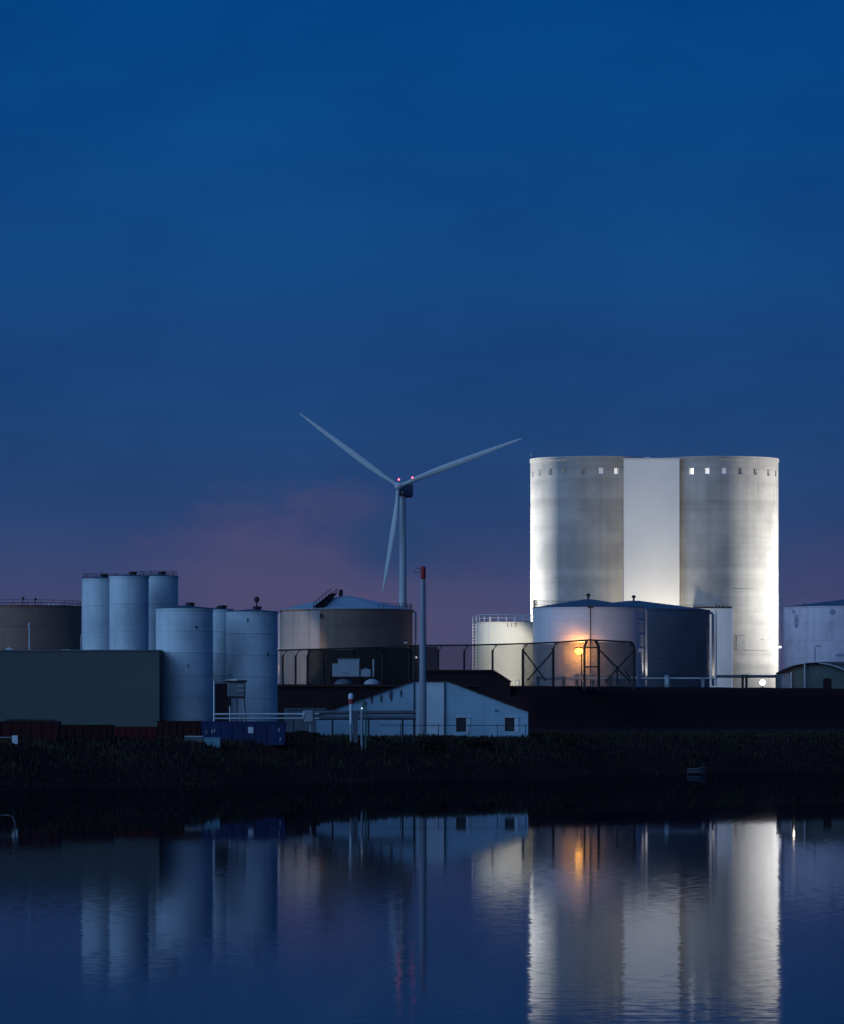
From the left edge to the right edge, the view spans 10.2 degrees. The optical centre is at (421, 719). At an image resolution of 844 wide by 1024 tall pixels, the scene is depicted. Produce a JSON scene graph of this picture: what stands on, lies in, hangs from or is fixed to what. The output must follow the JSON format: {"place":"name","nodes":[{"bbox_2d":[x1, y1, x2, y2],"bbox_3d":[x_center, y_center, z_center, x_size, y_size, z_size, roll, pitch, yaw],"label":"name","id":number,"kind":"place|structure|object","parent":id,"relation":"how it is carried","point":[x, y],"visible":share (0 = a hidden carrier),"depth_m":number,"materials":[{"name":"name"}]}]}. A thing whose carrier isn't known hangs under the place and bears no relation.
{"place":"outdoors","nodes":[
{"label":"outdoors","id":0,"kind":"place"},
{"bbox_2d":[0,736,17,744],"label":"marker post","id":1,"kind":"object","parent":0,"point":[15,740],"visible":0.84,"depth_m":245.86,"materials":[{"name":"metal"}]},
{"bbox_2d":[0,770,843,1023],"bbox_3d":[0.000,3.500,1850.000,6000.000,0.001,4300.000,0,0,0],"label":"water","id":2,"kind":"structure","parent":0,"point":[718,898],"depth_m":90.56,"materials":[{"name":"liquid"}]},
{"bbox_2d":[0,814,15,834],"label":"mooring rail","id":3,"kind":"object","parent":2,"relation":"in","point":[14,822],"visible":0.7,"depth_m":142.98,"materials":[{"name":"metal"}]},
{"bbox_2d":[687,767,705,773],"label":"dinghy","id":4,"kind":"object","parent":2,"relation":"on","point":[701,770],"visible":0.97,"depth_m":301.65,"materials":[{"name":"grey metal"}]},
{"bbox_2d":[0,686,843,790],"bbox_3d":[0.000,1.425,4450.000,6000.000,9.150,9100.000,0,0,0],"label":"ground","id":5,"kind":"structure","parent":0,"point":[689,709],"depth_m":316.10,"materials":[{"name":"black plant"}]},
{"bbox_2d":[28,622,29,649],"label":"lamp pole","id":6,"kind":"object","parent":5,"relation":"on","point":[29,635],"visible":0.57,"depth_m":299.96,"materials":[{"name":"metal"}]},
{"bbox_2d":[0,719,61,741],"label":"skip","id":7,"kind":"object","parent":5,"relation":"on","point":[36,729],"visible":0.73,"depth_m":252.00,"materials":[{"name":"red paint"}]},
{"bbox_2d":[0,597,81,649],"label":"storage tank","id":8,"kind":"object","parent":5,"relation":"on","point":[55,627],"visible":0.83,"depth_m":471.90,"materials":[{"name":"beige metal"}]},
{"bbox_2d":[0,647,162,726],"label":"warehouse","id":9,"kind":"structure","parent":5,"relation":"on","point":[119,688],"depth_m":284.00,"materials":[{"name":"metal"}]},
{"bbox_2d":[60,723,113,741],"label":"skip","id":10,"kind":"object","parent":5,"relation":"on","point":[87,731],"visible":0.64,"depth_m":256.00,"materials":[{"name":"red paint"}]},
{"bbox_2d":[81,573,118,649],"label":"upright tank","id":11,"kind":"object","parent":5,"relation":"on","point":[95,613],"visible":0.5,"depth_m":320.82,"materials":[{"name":"grey metal"}]},
{"bbox_2d":[109,571,148,649],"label":"upright tank","id":12,"kind":"object","parent":5,"relation":"on","point":[129,611],"visible":0.59,"depth_m":310.90,"materials":[{"name":"white metal"}]},
{"bbox_2d":[113,727,158,740],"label":"skip","id":13,"kind":"object","parent":5,"relation":"on","point":[144,732],"visible":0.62,"depth_m":260.00,"materials":[{"name":"red paint"}]},
{"bbox_2d":[139,571,178,649],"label":"upright tank","id":14,"kind":"object","parent":5,"relation":"on","point":[163,589],"visible":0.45,"depth_m":314.75,"materials":[{"name":"silver metal"}]},
{"bbox_2d":[157,721,201,739],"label":"skip","id":15,"kind":"object","parent":5,"relation":"on","point":[167,729],"visible":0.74,"depth_m":268.00,"materials":[{"name":"red paint"}]},
{"bbox_2d":[155,602,213,720],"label":"upright tank","id":16,"kind":"object","parent":5,"relation":"on","point":[184,638],"visible":0.9,"depth_m":286.45,"materials":[{"name":"white metal"}]},
{"bbox_2d":[184,736,203,742],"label":"equipment box","id":17,"kind":"object","parent":5,"relation":"on","point":[198,738],"visible":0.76,"depth_m":260.80,"materials":[{"name":"paint"}]},
{"bbox_2d":[204,737,220,747],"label":"plastic crate","id":18,"kind":"object","parent":5,"relation":"on","point":[216,741],"visible":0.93,"depth_m":260.40,"materials":[{"name":"blue plastic"}]},
{"bbox_2d":[215,683,230,720],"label":"steel cabinet","id":19,"kind":"object","parent":5,"relation":"on","point":[221,702],"visible":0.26,"depth_m":284.20,"materials":[{"name":"black metal"}]},
{"bbox_2d":[213,605,233,682],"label":"upright tank","id":20,"kind":"object","parent":5,"relation":"on","point":[219,643],"visible":0.38,"depth_m":292.80,"materials":[{"name":"grey metal"}]},
{"bbox_2d":[226,680,246,720],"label":"pump unit","id":21,"kind":"object","parent":5,"relation":"on","point":[235,689],"visible":0.81,"depth_m":281.50,"materials":[{"name":"metal"}]},
{"bbox_2d":[201,721,286,744],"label":"skip","id":22,"kind":"object","parent":5,"relation":"on","point":[270,732],"visible":0.95,"depth_m":268.00,"materials":[{"name":"blue paint"}]},
{"bbox_2d":[226,596,277,720],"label":"upright tank","id":23,"kind":"object","parent":5,"relation":"on","point":[252,647],"visible":0.84,"depth_m":289.63,"materials":[{"name":"grey metal"}]},
{"bbox_2d":[286,730,325,739],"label":"bush","id":24,"kind":"object","parent":5,"relation":"on","point":[303,733],"visible":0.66,"depth_m":275.55,"materials":[{"name":"green plant"}]},
{"bbox_2d":[213,679,415,742],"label":"pipe rack","id":25,"kind":"object","parent":5,"relation":"on","point":[309,716],"visible":0.91,"depth_m":278.84,"materials":[{"name":"metal"}]},
{"bbox_2d":[330,659,360,683],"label":"site cabin","id":26,"kind":"object","parent":5,"relation":"on","point":[348,669],"visible":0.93,"depth_m":431.00,"materials":[{"name":"metal"}]},
{"bbox_2d":[278,589,416,683],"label":"storage tank","id":27,"kind":"object","parent":5,"relation":"on","point":[331,621],"visible":0.71,"depth_m":460.76,"materials":[{"name":"grey metal"}]},
{"bbox_2d":[348,693,357,742],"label":"vent stack","id":28,"kind":"object","parent":5,"relation":"on","point":[353,717],"visible":1,"depth_m":274.00,"materials":[{"name":"grey metal"}]},
{"bbox_2d":[357,700,366,749],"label":"vent stack","id":29,"kind":"object","parent":5,"relation":"on","point":[359,701],"visible":1,"depth_m":272.95,"materials":[{"name":"grey metal"}]},
{"bbox_2d":[360,668,373,683],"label":"water tank","id":30,"kind":"object","parent":5,"relation":"on","point":[365,674],"visible":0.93,"depth_m":431.10,"materials":[{"name":"paint"}]},
{"bbox_2d":[372,658,376,679],"bbox_3d":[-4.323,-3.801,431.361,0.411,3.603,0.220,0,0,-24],"label":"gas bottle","id":31,"kind":"object","parent":30,"relation":"on","point":[374,667],"visible":0.66,"depth_m":431.29,"materials":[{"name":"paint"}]},
{"bbox_2d":[278,679,480,731],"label":"dark shed","id":32,"kind":"structure","parent":5,"relation":"on","point":[296,698],"depth_m":352.00,"materials":[{"name":"paint"}]},
{"bbox_2d":[299,413,522,607],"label":"wind turbine","id":33,"kind":"object","parent":5,"relation":"on","point":[404,490],"visible":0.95,"depth_m":1942.51,"materials":[{"name":"paint"}]},
{"bbox_2d":[0,729,843,789],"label":"bank scrub","id":34,"kind":"object","parent":5,"relation":"on","point":[531,738],"visible":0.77,"depth_m":275.73,"materials":[{"name":"green plant"}]},
{"bbox_2d":[316,680,527,737],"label":"gabled house","id":35,"kind":"structure","parent":5,"relation":"on","point":[450,702],"depth_m":302.00,"materials":[{"name":"white paint"}]},
{"bbox_2d":[455,717,469,731],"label":"window","id":36,"kind":"structure","parent":35,"relation":"in","point":[459,720],"depth_m":302.14,"materials":[{"name":"black glass"}]},
{"bbox_2d":[504,717,518,731],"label":"window","id":37,"kind":"structure","parent":35,"relation":"in","point":[508,720],"depth_m":302.14,"materials":[{"name":"black glass"}]},
{"bbox_2d":[418,566,426,736],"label":"signal mast","id":38,"kind":"object","parent":5,"relation":"on","point":[423,678],"visible":0.96,"depth_m":295.84,"materials":[{"name":"metal"}]},
{"bbox_2d":[278,639,635,689],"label":"security fence","id":39,"kind":"object","parent":5,"relation":"on","point":[408,667],"visible":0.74,"depth_m":440.05,"materials":[{"name":"metal"}]},
{"bbox_2d":[397,724,526,745],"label":"handrail","id":40,"kind":"object","parent":5,"relation":"on","point":[438,725],"visible":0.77,"depth_m":289.98,"materials":[{"name":"metal"}]},
{"bbox_2d":[418,670,511,697],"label":"shed","id":41,"kind":"structure","parent":5,"relation":"on","point":[494,683],"depth_m":434.00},
{"bbox_2d":[475,614,532,685],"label":"storage tank","id":42,"kind":"object","parent":5,"relation":"on","point":[497,632],"visible":0.59,"depth_m":472.80,"materials":[{"name":"white metal"}]},
{"bbox_2d":[535,676,636,684],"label":"pipeline","id":43,"kind":"object","parent":5,"relation":"on","point":[562,678],"visible":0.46,"depth_m":459.38,"materials":[{"name":"paint"}]},
{"bbox_2d":[532,593,647,686],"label":"storage tank","id":44,"kind":"object","parent":5,"relation":"on","point":[587,618],"visible":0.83,"depth_m":465.54,"materials":[{"name":"metal"}]},
{"bbox_2d":[575,674,609,686],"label":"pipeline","id":45,"kind":"object","parent":5,"relation":"on","point":[591,675],"visible":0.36,"depth_m":461.38,"materials":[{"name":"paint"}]},
{"bbox_2d":[530,453,778,687],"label":"silo building","id":46,"kind":"structure","parent":5,"relation":"on","point":[689,531],"depth_m":1031.69,"materials":[{"name":"concrete"}]},
{"bbox_2d":[614,595,716,686],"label":"storage tank","id":47,"kind":"object","parent":5,"relation":"on","point":[678,641],"visible":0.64,"depth_m":493.60,"materials":[{"name":"metal"}]},
{"bbox_2d":[665,675,668,686],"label":"junction box","id":48,"kind":"object","parent":5,"relation":"on","point":[666,680],"visible":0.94,"depth_m":455.00,"materials":[{"name":"grey metal"}]},
{"bbox_2d":[641,677,717,686],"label":"pipeline","id":49,"kind":"object","parent":5,"relation":"on","point":[702,681],"visible":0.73,"depth_m":467.94,"materials":[{"name":"paint"}]},
{"bbox_2d":[693,604,732,687],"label":"plant tower","id":50,"kind":"structure","parent":5,"relation":"on","point":[724,640],"depth_m":1029.12,"materials":[{"name":"metal"}]},
{"bbox_2d":[717,675,775,687],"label":"pipeline","id":51,"kind":"object","parent":5,"relation":"on","point":[742,677],"visible":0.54,"depth_m":559.87,"materials":[{"name":"metal"}]},
{"bbox_2d":[777,598,781,669],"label":"light pole","id":52,"kind":"object","parent":5,"relation":"on","point":[779,646],"visible":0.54,"depth_m":639.91,"materials":[{"name":"grey metal"}]},
{"bbox_2d":[776,662,843,688],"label":"arched hut","id":53,"kind":"object","parent":5,"relation":"on","point":[815,675],"visible":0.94,"depth_m":476.00,"materials":[{"name":"paint"}]},
{"bbox_2d":[823,678,830,687],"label":"door","id":54,"kind":"structure","parent":53,"relation":"in","point":[826,681],"depth_m":475.92,"materials":[{"name":"black metal"}]},
{"bbox_2d":[783,600,843,668],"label":"storage tank","id":55,"kind":"object","parent":5,"relation":"on","point":[808,628],"visible":0.79,"depth_m":494.73,"materials":[{"name":"metal"}]},
{"bbox_2d":[817,662,843,668],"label":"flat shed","id":56,"kind":"structure","parent":5,"relation":"on","point":[840,664],"depth_m":485.80,"materials":[{"name":"metal"}]},
{"bbox_2d":[0,0,843,676],"label":"sky","id":57,"kind":"structure","parent":0,"point":[430,234],"materials":[{"name":"blue"}]}
]}

